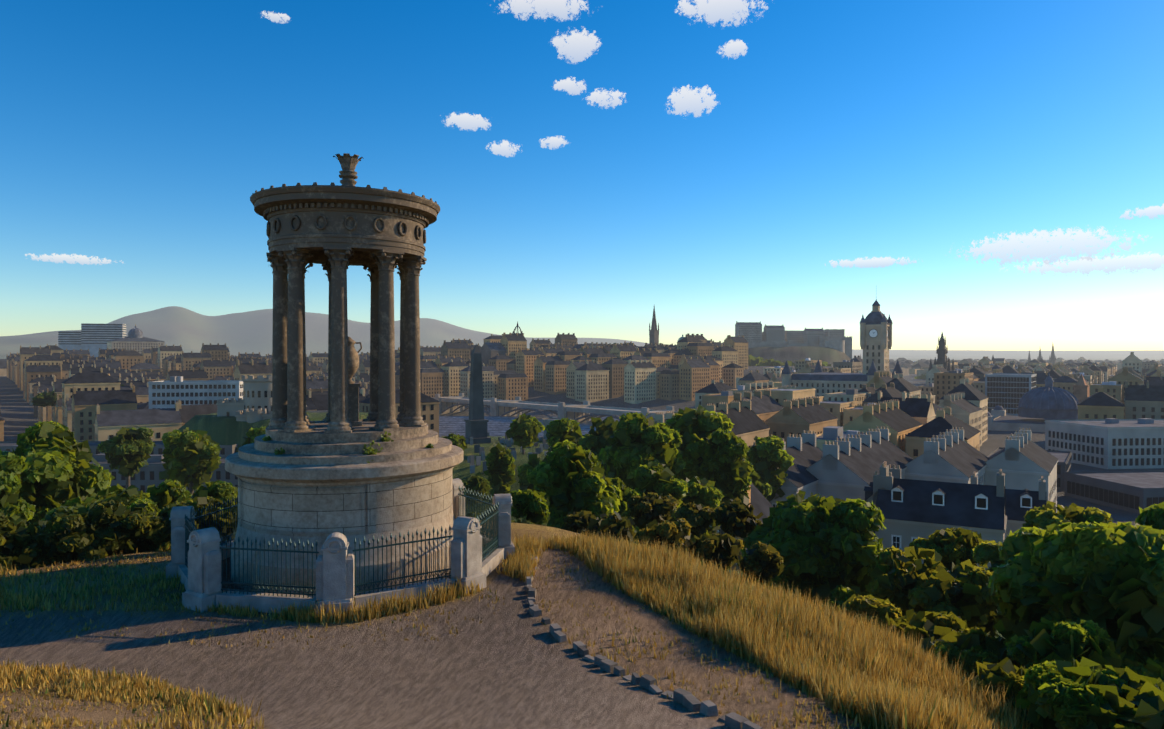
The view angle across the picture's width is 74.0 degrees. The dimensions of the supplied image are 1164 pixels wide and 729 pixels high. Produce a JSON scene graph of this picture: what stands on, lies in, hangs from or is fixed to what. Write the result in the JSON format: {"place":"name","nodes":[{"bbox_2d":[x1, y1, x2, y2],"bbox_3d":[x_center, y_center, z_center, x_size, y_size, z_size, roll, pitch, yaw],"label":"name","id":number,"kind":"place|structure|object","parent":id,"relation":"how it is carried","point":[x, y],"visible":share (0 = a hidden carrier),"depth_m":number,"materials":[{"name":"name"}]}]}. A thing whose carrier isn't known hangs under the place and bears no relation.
{"place":"outdoors","nodes":[
{"label":"outdoors","id":0,"kind":"place"},
{"bbox_2d":[25,253,123,264],"bbox_3d":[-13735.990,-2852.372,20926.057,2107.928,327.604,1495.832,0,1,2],"label":"cloud","id":1,"kind":"structure","parent":0,"point":[80,259],"depth_m":20879.97,"materials":[{"name":"white"}]},
{"bbox_2d":[261,11,289,23],"bbox_3d":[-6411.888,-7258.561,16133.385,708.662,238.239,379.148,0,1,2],"label":"cloud","id":2,"kind":"structure","parent":0,"point":[276,18],"depth_m":16154.05,"materials":[{"name":"white"}]},
{"bbox_2d":[443,112,490,130],"bbox_3d":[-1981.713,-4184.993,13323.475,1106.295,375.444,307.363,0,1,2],"label":"cloud","id":3,"kind":"structure","parent":0,"point":[465,121],"depth_m":13324.20,"materials":[{"name":"white"}]},
{"bbox_2d":[486,140,518,157],"bbox_3d":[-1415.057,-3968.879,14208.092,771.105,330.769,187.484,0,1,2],"label":"cloud","id":4,"kind":"structure","parent":0,"point":[503,149],"depth_m":14208.39,"materials":[{"name":"white"}]},
{"bbox_2d":[0,529,1033,728],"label":"dry grass","id":5,"kind":"structure","parent":0,"point":[864,674],"depth_m":14.47,"materials":[{"name":"yellow plant"}]},
{"bbox_2d":[494,0,587,20],"bbox_3d":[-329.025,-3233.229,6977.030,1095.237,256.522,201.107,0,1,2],"label":"cloud","id":6,"kind":"structure","parent":0,"point":[558,8],"depth_m":6982.03,"materials":[{"name":"white"}]},
{"bbox_2d":[540,136,568,149],"bbox_3d":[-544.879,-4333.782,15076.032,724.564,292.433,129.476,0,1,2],"label":"cloud","id":7,"kind":"structure","parent":0,"point":[555,142],"depth_m":15075.75,"materials":[{"name":"white"}]},
{"bbox_2d":[553,77,585,95],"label":"cloud","id":8,"kind":"structure","parent":0,"point":[569,86],"depth_m":10566.91,"materials":[{"name":"white"}]},
{"bbox_2d":[550,27,600,62],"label":"cloud","id":9,"kind":"structure","parent":0,"point":[579,47],"depth_m":7869.00,"materials":[{"name":"white"}]},
{"bbox_2d":[0,306,1163,728],"bbox_3d":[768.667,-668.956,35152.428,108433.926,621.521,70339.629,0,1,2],"label":"ground","id":10,"kind":"structure","parent":0,"point":[508,660],"depth_m":13.93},
{"bbox_2d":[166,478,514,614],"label":"stone fence posts","id":11,"kind":"object","parent":10,"relation":"on","point":[200,579],"visible":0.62,"depth_m":16.06,"materials":[{"name":"grey stone"}]},
{"bbox_2d":[184,486,498,597],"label":"iron railings","id":12,"kind":"object","parent":11,"relation":"attached to","point":[490,547],"visible":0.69,"depth_m":16.48,"materials":[{"name":"black metal"}]},
{"bbox_2d":[225,153,463,595],"bbox_3d":[-5.832,0.165,19.343,5.660,10.700,5.660,0,1,2],"label":"dugald stewart monument","id":13,"kind":"object","parent":10,"relation":"on","point":[321,481],"visible":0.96,"depth_m":17.66,"materials":[{"name":"stone"}]},
{"bbox_2d":[262,431,433,462],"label":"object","id":14,"kind":"object","parent":13,"relation":"attached to","point":[367,452],"visible":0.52,"depth_m":17.33,"materials":[{"name":"green plant"}]},
{"bbox_2d":[0,354,1163,728],"bbox_3d":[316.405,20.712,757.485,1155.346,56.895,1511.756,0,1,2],"label":"tree","id":15,"kind":"object","parent":10,"relation":"on","point":[1066,602],"depth_m":31.45,"materials":[{"name":"green plant"}]},
{"bbox_2d":[0,306,1163,570],"bbox_3d":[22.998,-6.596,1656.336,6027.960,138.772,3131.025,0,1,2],"label":"city buildings","id":16,"kind":"structure","parent":10,"relation":"on","point":[1012,466],"depth_m":339.35,"materials":[{"name":"beige stone"}]},
{"bbox_2d":[0,299,1163,529],"bbox_3d":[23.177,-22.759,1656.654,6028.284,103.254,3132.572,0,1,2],"label":"city roofs","id":17,"kind":"structure","parent":16,"relation":"on","point":[958,507],"depth_m":332.49,"materials":[{"name":"stone"}]},
{"bbox_2d":[6,324,1163,548],"bbox_3d":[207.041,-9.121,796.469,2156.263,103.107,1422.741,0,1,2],"label":"city windows","id":18,"kind":"structure","parent":16,"relation":"in","point":[1004,384],"depth_m":372.99,"materials":[{"name":"black glass"}]},
{"bbox_2d":[525,548,762,728],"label":"edging stones","id":19,"kind":"object","parent":10,"relation":"on","point":[693,703],"visible":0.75,"depth_m":11.63,"materials":[{"name":"grey stone"}]},
{"bbox_2d":[0,0,1163,350],"label":"sky","id":20,"kind":"structure","parent":0,"point":[142,134],"materials":[{"name":"blue"}]},
{"bbox_2d":[586,88,625,108],"bbox_3d":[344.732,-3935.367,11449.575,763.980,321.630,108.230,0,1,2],"label":"cloud","id":21,"kind":"structure","parent":0,"point":[601,99],"depth_m":11447.90,"materials":[{"name":"white"}]},
{"bbox_2d":[128,306,1163,443],"bbox_3d":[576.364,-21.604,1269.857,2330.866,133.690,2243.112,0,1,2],"label":"city spires and domes","id":22,"kind":"object","parent":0,"point":[1048,401],"visible":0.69,"depth_m":405.20,"materials":[{"name":"stone"}]},
{"bbox_2d":[666,85,718,116],"bbox_3d":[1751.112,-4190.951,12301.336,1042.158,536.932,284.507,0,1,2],"label":"cloud","id":23,"kind":"structure","parent":0,"point":[691,100],"depth_m":12298.80,"materials":[{"name":"white"}]},
{"bbox_2d":[675,0,767,26],"bbox_3d":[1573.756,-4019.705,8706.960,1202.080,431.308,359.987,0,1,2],"label":"cloud","id":24,"kind":"structure","parent":0,"point":[713,11],"depth_m":8726.08,"materials":[{"name":"white"}]},
{"bbox_2d":[717,39,746,58],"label":"cloud","id":25,"kind":"structure","parent":0,"point":[732,47],"depth_m":9591.44,"materials":[{"name":"white"}]},
{"bbox_2d":[825,257,916,267],"bbox_3d":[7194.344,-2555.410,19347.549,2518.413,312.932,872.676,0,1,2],"label":"cloud","id":26,"kind":"structure","parent":0,"point":[881,262],"depth_m":19333.30,"materials":[{"name":"white"}]},
{"bbox_2d":[956,225,1151,266],"bbox_3d":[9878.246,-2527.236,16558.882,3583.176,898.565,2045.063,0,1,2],"label":"cloud","id":27,"kind":"structure","parent":0,"point":[1061,244],"depth_m":16518.70,"materials":[{"name":"white"}]},
{"bbox_2d":[999,251,1163,275],"bbox_3d":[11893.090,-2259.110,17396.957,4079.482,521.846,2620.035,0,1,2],"label":"cloud","id":28,"kind":"structure","parent":0,"point":[1140,262],"depth_m":17444.19,"materials":[{"name":"white"}]},
{"bbox_2d":[1120,204,1163,219],"bbox_3d":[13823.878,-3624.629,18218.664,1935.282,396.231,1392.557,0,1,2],"label":"cloud","id":29,"kind":"structure","parent":0,"point":[1151,212],"depth_m":18451.84,"materials":[{"name":"white"}]}
]}

